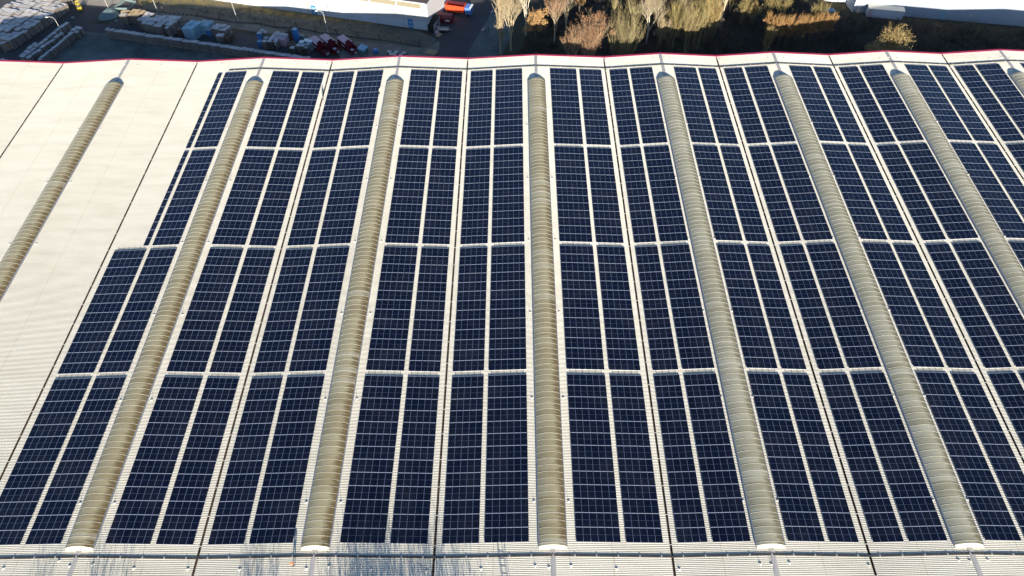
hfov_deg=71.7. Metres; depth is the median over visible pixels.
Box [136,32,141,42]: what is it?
pallet stack
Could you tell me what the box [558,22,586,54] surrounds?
bare tree
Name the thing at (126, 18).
pallet stack
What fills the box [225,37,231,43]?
pallet stack
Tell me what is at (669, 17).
thicket
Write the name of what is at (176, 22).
pallet stack
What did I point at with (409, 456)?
solar array
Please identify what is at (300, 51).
pallet stack
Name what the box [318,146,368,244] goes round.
solar array
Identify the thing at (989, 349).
solar array
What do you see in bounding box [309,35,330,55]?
waste compactor
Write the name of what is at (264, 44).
pallet stack
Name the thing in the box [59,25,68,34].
pallet stack
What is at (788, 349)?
solar array
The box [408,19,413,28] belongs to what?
door
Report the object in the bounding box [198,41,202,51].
pallet stack
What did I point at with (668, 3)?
thicket
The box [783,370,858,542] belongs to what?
solar array
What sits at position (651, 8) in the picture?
bare tree
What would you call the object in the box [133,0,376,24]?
gold grass
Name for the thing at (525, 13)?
bare tree
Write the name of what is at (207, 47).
pallet stack
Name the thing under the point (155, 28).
pallet stack
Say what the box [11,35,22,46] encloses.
pallet stack
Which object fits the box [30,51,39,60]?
pallet stack
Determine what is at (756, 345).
solar array
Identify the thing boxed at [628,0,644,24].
bare tree
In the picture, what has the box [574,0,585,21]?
oak tree
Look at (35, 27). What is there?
pallet stack
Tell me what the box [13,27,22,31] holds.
pallet stack
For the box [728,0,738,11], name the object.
bush
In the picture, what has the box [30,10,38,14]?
pallet stack
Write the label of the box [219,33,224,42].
pallet stack
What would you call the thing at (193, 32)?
pallet stack
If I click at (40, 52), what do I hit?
pallet stack
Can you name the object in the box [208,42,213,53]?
pallet stack
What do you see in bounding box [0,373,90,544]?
solar array
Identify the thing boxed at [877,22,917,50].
golden tree
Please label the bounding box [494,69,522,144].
solar array
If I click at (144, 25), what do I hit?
pallet stack
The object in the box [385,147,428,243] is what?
solar array
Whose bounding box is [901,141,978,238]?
solar array
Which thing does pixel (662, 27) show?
thicket
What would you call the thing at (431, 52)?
slatted frame
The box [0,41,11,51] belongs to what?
pallet stack
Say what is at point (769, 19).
bush
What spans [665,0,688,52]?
thicket
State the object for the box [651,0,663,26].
thicket
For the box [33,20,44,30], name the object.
pallet stack
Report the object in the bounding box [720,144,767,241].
solar array
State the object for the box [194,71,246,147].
solar array
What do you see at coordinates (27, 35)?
pallet stack
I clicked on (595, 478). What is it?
solar array
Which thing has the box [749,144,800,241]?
solar array
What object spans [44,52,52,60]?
pallet stack
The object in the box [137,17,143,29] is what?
pallet stack
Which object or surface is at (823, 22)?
bush
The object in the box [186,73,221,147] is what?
solar array
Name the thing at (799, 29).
bush
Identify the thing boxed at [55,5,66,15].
pallet stack
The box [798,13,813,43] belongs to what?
bush
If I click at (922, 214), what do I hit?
solar array
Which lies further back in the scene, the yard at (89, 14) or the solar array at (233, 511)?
the yard at (89, 14)
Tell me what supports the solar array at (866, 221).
on the warehouse
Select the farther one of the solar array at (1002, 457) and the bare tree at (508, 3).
the bare tree at (508, 3)
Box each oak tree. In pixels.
[523,6,550,43]
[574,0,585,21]
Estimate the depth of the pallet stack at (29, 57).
195.99 m
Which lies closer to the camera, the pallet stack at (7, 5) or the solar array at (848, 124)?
the solar array at (848, 124)
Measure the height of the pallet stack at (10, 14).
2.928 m
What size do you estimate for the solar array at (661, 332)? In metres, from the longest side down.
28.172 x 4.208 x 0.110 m
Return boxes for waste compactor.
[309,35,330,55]
[319,33,341,53]
[337,34,357,54]
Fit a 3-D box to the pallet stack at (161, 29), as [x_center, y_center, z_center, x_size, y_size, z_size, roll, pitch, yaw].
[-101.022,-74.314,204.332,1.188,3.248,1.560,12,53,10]
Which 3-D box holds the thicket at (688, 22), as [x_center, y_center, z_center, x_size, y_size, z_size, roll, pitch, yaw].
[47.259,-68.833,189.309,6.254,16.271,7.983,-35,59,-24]
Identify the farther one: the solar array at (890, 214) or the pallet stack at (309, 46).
the pallet stack at (309, 46)
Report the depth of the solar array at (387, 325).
124.15 m
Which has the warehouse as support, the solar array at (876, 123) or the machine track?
the solar array at (876, 123)
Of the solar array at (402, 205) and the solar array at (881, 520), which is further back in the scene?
the solar array at (402, 205)
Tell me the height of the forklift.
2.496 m
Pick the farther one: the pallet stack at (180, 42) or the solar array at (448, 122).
the pallet stack at (180, 42)
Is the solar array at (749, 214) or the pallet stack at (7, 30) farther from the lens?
the pallet stack at (7, 30)
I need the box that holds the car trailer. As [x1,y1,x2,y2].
[438,26,449,32]
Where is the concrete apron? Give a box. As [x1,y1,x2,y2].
[74,0,121,6]
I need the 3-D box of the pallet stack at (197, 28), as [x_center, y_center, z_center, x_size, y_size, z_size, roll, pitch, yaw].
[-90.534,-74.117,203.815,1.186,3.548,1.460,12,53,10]
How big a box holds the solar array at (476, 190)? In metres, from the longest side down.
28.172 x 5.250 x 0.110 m
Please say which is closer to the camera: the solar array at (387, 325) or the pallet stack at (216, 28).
the solar array at (387, 325)
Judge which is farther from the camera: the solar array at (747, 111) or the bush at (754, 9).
the bush at (754, 9)
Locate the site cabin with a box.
[865,4,904,19]
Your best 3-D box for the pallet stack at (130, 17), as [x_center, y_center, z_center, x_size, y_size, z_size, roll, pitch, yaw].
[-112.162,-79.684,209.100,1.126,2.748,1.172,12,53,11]
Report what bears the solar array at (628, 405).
on the warehouse
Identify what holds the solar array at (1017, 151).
on the warehouse
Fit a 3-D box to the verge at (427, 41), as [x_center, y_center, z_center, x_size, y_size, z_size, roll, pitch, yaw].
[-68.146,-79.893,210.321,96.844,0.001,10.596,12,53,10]
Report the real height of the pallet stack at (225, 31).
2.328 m
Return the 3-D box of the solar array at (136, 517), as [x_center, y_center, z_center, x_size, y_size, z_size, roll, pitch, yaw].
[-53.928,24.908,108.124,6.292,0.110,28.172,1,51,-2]
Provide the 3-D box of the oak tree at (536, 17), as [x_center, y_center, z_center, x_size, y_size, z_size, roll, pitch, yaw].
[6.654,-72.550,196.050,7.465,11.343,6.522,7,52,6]
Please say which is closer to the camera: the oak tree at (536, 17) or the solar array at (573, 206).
the solar array at (573, 206)
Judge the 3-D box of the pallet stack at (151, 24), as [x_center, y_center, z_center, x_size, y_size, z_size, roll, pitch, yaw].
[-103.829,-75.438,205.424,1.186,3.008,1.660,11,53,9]
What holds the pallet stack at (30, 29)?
on the yard at (89, 14)
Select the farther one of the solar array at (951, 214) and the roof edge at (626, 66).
the roof edge at (626, 66)
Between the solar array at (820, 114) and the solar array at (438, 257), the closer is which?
the solar array at (438, 257)
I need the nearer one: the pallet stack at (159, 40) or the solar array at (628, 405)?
the solar array at (628, 405)
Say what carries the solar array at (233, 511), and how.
on the warehouse
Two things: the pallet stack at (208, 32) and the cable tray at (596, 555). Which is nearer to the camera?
the cable tray at (596, 555)
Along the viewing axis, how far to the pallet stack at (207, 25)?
203.80 m
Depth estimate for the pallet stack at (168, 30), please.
203.49 m
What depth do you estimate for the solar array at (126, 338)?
124.56 m
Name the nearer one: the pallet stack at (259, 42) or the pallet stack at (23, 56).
the pallet stack at (23, 56)
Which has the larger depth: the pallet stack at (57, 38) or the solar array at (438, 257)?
the pallet stack at (57, 38)
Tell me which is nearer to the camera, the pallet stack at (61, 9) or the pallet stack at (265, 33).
the pallet stack at (265, 33)
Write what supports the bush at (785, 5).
on the woodland floor
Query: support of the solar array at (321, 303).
on the warehouse
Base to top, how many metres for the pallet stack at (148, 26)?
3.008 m
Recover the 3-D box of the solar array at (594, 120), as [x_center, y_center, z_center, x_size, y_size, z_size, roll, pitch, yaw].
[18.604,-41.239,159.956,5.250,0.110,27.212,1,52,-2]
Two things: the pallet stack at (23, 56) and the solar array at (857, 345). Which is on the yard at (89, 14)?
the pallet stack at (23, 56)
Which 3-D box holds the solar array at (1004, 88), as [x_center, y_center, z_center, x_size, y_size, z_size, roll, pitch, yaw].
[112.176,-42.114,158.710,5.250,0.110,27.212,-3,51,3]
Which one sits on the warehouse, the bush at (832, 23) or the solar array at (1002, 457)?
the solar array at (1002, 457)
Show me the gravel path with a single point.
(383, 49)
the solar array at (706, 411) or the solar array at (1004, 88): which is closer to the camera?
the solar array at (706, 411)
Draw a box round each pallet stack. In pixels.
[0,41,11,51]
[3,28,12,32]
[4,3,12,7]
[5,12,13,16]
[5,37,18,49]
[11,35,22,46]
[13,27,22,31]
[14,32,26,43]
[20,29,31,39]
[20,54,27,60]
[23,25,36,36]
[25,13,33,17]
[25,55,34,60]
[29,23,40,33]
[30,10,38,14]
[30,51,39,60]
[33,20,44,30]
[35,48,43,55]
[37,15,49,27]
[39,45,48,52]
[42,13,53,24]
[44,42,52,48]
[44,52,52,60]
[46,50,54,58]
[47,11,57,21]
[49,39,56,45]
[50,6,62,18]
[51,46,59,54]
[53,35,61,42]
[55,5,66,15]
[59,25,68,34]
[60,3,69,12]
[63,22,71,31]
[73,30,82,39]
[77,27,85,36]
[105,27,110,37]
[110,28,115,38]
[119,13,125,24]
[122,13,130,24]
[128,13,134,23]
[131,14,137,23]
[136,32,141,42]
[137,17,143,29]
[141,20,148,32]
[145,21,152,33]
[149,22,155,33]
[153,23,159,34]
[156,24,166,35]
[157,35,162,45]
[164,25,174,36]
[168,22,176,34]
[172,19,179,27]
[176,16,183,23]
[176,26,181,35]
[178,38,183,48]
[181,26,188,38]
[185,26,192,39]
[189,26,198,39]
[192,40,197,50]
[193,23,201,37]
[196,21,203,34]
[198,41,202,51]
[201,23,206,34]
[204,23,210,28]
[205,29,212,35]
[205,42,210,52]
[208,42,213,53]
[210,26,215,35]
[214,26,219,34]
[216,43,221,53]
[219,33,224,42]
[221,28,228,34]
[224,45,229,55]
[225,25,232,33]
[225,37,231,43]
[241,47,245,57]
[256,31,263,39]
[257,39,262,46]
[262,30,269,36]
[262,39,267,48]
[266,39,273,49]
[273,40,279,49]
[289,46,296,53]
[298,47,303,54]
[303,46,309,53]
[305,42,311,51]
[307,39,313,50]
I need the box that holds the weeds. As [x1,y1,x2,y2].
[143,9,419,46]
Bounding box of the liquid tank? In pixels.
[373,48,378,53]
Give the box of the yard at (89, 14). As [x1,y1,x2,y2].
[0,0,336,60]
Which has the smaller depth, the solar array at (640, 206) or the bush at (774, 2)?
the solar array at (640, 206)
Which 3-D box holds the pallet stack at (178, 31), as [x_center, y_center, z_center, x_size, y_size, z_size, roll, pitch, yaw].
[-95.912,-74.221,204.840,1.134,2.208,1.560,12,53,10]
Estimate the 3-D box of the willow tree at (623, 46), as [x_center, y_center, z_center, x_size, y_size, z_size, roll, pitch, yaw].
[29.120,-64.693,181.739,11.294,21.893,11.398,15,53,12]
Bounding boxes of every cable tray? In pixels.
[0,552,1023,558]
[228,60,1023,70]
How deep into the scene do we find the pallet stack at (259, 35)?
200.82 m
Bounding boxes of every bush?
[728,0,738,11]
[736,0,753,23]
[746,0,761,24]
[760,0,777,20]
[762,25,776,51]
[763,11,780,42]
[769,13,784,47]
[776,0,793,19]
[776,13,790,46]
[784,15,802,44]
[792,13,809,45]
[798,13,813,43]
[806,12,822,44]
[810,0,829,19]
[815,13,830,43]
[822,9,839,41]
[863,41,890,51]
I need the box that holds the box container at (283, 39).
[275,32,289,46]
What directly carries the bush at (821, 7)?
on the woodland floor
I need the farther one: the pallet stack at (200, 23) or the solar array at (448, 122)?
the pallet stack at (200, 23)
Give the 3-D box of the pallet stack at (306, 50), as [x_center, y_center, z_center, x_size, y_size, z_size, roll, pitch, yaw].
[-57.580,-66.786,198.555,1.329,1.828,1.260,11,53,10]
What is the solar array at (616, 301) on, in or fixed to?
on the warehouse
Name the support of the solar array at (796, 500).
on the warehouse
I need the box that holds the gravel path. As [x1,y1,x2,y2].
[129,8,438,58]
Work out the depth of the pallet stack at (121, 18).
208.05 m
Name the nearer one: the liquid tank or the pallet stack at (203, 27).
the liquid tank
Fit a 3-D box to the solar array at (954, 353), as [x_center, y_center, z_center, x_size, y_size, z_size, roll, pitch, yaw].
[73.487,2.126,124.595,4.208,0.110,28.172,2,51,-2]
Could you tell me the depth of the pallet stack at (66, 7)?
212.93 m
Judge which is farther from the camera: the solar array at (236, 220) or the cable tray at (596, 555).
the solar array at (236, 220)
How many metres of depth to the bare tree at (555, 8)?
191.75 m
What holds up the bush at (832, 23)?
on the woodland floor
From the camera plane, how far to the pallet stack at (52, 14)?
210.00 m
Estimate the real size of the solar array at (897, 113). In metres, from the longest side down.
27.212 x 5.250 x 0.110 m
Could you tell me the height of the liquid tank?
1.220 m
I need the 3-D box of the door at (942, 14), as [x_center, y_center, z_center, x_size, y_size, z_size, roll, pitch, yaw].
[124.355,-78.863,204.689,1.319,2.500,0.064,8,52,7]
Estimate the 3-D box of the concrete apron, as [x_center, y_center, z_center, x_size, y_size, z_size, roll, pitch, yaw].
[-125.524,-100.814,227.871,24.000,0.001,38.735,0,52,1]
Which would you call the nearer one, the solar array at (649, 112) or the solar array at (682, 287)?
the solar array at (682, 287)
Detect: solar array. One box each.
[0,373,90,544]
[25,374,125,544]
[57,247,145,373]
[98,245,176,372]
[105,372,202,543]
[143,149,188,245]
[152,147,215,245]
[156,373,238,544]
[166,245,242,371]
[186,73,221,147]
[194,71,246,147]
[208,373,282,544]
[209,246,274,372]
[212,147,274,244]
[246,71,298,146]
[249,149,302,245]
[249,371,324,543]
[253,245,312,372]
[279,72,323,147]
[287,147,335,245]
[289,244,349,371]
[313,72,353,147]
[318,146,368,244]
[340,70,382,146]
[340,371,402,542]
[366,243,417,370]
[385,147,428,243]
[390,372,439,543]
[400,70,436,145]
[409,246,448,371]
[422,147,456,244]
[433,71,462,146]
[442,371,483,543]
[453,244,487,371]
[460,146,489,244]
[466,70,492,146]
[484,372,528,542]
[488,244,525,370]
[491,146,524,242]
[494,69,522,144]
[550,68,582,144]
[554,144,591,241]
[560,244,603,369]
[567,370,620,542]
[579,69,610,144]
[587,145,623,242]
[597,245,640,370]
[610,69,639,144]
[610,370,662,542]
[621,144,656,242]
[630,67,667,143]
[635,243,677,370]
[644,143,687,241]
[654,371,707,542]
[661,241,714,368]
[674,67,715,142]
[684,370,750,541]
[693,142,742,240]
[699,68,737,143]
[717,240,777,368]
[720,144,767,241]
[724,68,767,143]
[745,66,795,142]
[748,242,806,369]
[748,368,824,541]
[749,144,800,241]
[772,142,832,240]
[780,241,844,369]
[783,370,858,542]
[789,66,843,141]
[806,240,881,367]
[814,67,865,142]
[821,369,903,542]
[822,141,887,239]
[840,67,895,142]
[849,144,912,240]
[851,367,947,541]
[860,65,923,141]
[863,239,944,367]
[878,142,945,240]
[893,241,973,368]
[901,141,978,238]
[905,65,972,140]
[916,368,1021,540]
[926,241,1011,367]
[930,66,994,141]
[951,140,1023,238]
[951,369,1023,533]
[952,239,1023,366]
[955,65,1023,141]
[976,64,1023,133]
[978,141,1023,216]
[988,368,1023,445]
[1006,141,1023,170]
[1009,238,1023,266]
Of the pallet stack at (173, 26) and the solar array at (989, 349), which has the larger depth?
the pallet stack at (173, 26)
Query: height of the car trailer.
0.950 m
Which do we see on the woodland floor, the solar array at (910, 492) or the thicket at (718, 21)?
the thicket at (718, 21)
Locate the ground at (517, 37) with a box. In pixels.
[87,0,1023,58]
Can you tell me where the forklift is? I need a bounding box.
[75,0,83,11]
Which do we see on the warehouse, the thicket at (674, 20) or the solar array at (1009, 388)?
the solar array at (1009, 388)
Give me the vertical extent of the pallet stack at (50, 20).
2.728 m
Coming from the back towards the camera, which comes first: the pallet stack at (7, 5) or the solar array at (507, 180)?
the pallet stack at (7, 5)
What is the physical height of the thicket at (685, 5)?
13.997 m
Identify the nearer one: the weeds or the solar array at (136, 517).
the solar array at (136, 517)
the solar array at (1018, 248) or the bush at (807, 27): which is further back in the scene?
the bush at (807, 27)
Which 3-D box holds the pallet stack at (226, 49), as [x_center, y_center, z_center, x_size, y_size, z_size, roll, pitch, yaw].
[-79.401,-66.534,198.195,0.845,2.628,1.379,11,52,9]
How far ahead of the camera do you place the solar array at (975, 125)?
158.36 m
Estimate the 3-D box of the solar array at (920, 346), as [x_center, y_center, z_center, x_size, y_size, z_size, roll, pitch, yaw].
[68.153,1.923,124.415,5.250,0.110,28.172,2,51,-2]
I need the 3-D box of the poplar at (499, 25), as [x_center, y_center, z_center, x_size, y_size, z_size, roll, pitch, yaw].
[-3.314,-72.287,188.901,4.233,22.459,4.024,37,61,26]
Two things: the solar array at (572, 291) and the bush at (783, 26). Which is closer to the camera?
the solar array at (572, 291)
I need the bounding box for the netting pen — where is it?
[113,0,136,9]
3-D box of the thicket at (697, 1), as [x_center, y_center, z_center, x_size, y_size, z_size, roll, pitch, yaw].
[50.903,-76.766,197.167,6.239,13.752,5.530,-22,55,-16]
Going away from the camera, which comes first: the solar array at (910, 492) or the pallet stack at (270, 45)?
the solar array at (910, 492)
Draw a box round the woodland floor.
[521,0,1023,55]
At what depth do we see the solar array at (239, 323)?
124.69 m
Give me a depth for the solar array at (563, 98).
159.05 m
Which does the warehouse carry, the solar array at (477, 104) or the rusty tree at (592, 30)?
the solar array at (477, 104)
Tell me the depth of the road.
205.31 m
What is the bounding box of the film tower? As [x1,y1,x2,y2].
[292,27,299,41]
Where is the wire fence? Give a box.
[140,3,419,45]
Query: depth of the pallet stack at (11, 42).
200.92 m
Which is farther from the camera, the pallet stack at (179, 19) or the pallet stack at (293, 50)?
the pallet stack at (179, 19)
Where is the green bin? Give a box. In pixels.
[299,34,305,39]
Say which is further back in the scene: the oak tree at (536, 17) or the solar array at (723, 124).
the oak tree at (536, 17)
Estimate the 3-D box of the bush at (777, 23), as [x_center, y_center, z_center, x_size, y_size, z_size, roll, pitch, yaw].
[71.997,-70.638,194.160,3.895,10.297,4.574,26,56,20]
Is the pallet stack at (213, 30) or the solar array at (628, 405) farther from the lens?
the pallet stack at (213, 30)
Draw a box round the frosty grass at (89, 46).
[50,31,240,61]
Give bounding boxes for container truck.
[445,0,472,16]
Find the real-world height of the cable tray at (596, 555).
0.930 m
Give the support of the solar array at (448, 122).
on the warehouse
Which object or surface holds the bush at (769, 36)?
on the woodland floor
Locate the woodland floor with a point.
(538, 4)
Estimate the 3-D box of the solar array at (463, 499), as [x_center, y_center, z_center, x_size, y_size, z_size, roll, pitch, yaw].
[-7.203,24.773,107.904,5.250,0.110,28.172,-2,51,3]
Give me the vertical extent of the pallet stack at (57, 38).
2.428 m
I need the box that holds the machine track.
[427,14,439,32]
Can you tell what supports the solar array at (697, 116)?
on the warehouse
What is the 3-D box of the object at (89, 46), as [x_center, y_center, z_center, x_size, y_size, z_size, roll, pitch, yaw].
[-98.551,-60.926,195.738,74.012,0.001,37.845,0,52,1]
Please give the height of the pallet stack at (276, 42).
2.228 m
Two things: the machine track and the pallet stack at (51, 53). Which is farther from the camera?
the machine track
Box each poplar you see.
[492,0,506,53]
[611,0,617,14]
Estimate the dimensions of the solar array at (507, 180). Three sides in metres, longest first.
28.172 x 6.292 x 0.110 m
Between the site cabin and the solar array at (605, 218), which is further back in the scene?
the site cabin
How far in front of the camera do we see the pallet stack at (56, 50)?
199.28 m
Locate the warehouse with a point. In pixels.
(82, 203)
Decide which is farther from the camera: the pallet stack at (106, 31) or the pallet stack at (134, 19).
the pallet stack at (134, 19)
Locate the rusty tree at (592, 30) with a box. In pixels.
[574,8,615,55]
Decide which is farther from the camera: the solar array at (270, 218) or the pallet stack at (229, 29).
the pallet stack at (229, 29)
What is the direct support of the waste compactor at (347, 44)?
on the gravel path
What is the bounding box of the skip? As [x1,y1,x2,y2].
[357,44,367,54]
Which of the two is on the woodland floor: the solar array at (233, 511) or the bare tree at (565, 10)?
the bare tree at (565, 10)
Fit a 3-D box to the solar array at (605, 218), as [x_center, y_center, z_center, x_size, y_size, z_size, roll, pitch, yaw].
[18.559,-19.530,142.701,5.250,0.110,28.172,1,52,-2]
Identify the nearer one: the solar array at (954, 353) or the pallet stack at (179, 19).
the solar array at (954, 353)
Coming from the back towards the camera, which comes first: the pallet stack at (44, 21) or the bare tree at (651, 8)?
the pallet stack at (44, 21)
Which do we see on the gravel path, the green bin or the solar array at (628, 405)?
the green bin
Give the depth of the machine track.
204.19 m
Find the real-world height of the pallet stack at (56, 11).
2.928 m
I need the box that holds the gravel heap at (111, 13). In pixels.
[99,7,119,20]
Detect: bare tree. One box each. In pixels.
[493,0,524,51]
[521,0,529,35]
[544,0,567,42]
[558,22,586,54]
[560,0,574,37]
[579,24,602,55]
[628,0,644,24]
[637,0,669,44]
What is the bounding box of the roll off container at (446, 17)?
[437,12,453,23]
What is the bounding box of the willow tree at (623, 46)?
[604,0,646,55]
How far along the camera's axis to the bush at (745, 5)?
201.06 m
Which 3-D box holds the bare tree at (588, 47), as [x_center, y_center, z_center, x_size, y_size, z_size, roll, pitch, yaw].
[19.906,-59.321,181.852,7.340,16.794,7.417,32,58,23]
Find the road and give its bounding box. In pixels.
[432,0,496,57]
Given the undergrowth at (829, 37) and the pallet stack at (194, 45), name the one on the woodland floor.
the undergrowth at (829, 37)
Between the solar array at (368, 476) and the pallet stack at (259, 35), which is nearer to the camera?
the solar array at (368, 476)
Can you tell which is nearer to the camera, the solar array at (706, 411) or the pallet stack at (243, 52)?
the solar array at (706, 411)
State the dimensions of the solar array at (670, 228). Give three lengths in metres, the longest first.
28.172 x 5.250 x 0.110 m
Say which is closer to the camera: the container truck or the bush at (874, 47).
the bush at (874, 47)
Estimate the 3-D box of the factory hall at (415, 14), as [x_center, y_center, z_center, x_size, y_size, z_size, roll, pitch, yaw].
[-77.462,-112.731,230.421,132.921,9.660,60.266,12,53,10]
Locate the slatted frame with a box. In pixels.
[426,49,437,55]
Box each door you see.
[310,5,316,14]
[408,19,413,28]
[938,11,946,18]
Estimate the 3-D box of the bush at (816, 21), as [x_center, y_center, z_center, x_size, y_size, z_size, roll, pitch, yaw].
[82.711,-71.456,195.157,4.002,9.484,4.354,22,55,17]
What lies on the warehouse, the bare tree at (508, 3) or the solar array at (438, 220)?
the solar array at (438, 220)
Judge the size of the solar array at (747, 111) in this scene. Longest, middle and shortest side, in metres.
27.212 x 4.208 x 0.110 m
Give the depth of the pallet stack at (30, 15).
208.16 m
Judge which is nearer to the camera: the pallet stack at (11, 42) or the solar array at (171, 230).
the solar array at (171, 230)
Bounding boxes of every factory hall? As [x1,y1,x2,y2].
[217,0,450,30]
[845,0,1023,26]
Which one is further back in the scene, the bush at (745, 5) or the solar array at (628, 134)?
the bush at (745, 5)
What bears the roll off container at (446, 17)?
on the road
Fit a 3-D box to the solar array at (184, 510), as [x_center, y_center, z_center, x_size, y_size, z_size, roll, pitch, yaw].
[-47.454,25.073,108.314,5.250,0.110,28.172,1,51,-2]
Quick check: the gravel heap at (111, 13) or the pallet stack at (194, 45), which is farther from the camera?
the gravel heap at (111, 13)
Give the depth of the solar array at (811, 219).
140.94 m
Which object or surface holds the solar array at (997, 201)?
on the warehouse
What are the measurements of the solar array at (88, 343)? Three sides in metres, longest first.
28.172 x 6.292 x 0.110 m
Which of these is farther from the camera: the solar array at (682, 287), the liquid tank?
the liquid tank
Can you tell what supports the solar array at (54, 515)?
on the warehouse
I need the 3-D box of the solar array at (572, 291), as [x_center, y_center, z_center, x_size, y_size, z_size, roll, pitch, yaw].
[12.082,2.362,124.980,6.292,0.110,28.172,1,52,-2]
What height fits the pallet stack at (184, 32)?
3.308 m
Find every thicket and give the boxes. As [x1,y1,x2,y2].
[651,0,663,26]
[653,12,672,48]
[663,0,679,23]
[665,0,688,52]
[665,6,682,45]
[676,0,697,37]
[681,2,709,53]
[689,0,704,33]
[691,0,712,50]
[703,0,726,42]
[709,2,724,38]
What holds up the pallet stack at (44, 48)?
on the yard at (89, 14)
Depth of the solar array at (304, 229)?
142.22 m
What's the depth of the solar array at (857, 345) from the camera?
123.31 m
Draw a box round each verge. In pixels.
[142,3,436,48]
[466,2,511,57]
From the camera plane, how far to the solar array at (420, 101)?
159.37 m
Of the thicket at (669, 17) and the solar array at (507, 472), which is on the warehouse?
the solar array at (507, 472)
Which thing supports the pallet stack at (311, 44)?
on the yard at (89, 14)
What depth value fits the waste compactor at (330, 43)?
198.78 m
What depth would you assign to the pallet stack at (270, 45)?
199.53 m
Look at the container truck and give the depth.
208.82 m
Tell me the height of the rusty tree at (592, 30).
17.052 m
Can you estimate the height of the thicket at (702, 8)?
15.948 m
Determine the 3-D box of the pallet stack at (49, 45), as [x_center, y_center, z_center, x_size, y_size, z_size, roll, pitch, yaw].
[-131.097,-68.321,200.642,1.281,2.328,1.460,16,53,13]
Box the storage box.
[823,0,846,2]
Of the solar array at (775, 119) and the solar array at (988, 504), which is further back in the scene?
the solar array at (775, 119)
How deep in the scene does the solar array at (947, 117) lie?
158.16 m
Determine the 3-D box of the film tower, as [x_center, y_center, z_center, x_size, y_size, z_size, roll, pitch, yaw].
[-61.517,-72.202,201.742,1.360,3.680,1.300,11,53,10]
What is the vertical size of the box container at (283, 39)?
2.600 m
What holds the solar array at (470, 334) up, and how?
on the warehouse
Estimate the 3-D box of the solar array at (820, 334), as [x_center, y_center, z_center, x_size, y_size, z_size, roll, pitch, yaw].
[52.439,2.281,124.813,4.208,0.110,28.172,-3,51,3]
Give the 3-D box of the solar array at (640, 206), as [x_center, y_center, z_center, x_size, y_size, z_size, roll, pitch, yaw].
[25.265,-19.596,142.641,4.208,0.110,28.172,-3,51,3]
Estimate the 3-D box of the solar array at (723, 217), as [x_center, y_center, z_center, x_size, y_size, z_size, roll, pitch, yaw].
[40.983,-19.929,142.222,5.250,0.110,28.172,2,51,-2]
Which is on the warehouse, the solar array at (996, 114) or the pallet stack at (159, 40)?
the solar array at (996, 114)
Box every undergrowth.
[709,24,1023,53]
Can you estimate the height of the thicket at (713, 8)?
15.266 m
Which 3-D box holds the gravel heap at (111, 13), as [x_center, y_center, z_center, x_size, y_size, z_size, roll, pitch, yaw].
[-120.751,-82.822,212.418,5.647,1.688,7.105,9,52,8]
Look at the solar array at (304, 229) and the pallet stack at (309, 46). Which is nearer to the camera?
the solar array at (304, 229)
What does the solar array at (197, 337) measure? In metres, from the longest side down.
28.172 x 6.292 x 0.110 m
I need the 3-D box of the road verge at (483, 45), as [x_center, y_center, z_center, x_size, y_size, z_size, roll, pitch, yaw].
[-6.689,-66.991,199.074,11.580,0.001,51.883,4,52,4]
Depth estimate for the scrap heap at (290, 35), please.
202.32 m
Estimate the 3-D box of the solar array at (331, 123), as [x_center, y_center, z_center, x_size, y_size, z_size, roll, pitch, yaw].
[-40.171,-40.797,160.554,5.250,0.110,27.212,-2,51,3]
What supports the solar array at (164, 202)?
on the warehouse
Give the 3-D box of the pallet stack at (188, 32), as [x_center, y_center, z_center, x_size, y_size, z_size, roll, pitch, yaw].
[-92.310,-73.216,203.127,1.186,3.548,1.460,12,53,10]
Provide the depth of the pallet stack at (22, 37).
202.93 m
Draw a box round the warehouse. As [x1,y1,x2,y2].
[0,49,1023,575]
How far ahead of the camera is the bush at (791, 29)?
192.81 m
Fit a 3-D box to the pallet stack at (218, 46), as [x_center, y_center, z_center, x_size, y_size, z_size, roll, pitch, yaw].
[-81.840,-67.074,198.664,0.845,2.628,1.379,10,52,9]
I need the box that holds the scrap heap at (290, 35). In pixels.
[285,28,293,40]
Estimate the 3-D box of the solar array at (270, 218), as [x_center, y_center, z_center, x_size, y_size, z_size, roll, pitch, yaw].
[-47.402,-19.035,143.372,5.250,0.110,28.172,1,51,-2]
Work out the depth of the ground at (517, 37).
205.92 m
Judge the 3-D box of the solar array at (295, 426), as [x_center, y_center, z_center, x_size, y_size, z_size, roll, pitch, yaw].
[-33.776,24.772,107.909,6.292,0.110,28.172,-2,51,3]
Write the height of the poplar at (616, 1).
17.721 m
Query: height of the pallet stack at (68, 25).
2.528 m

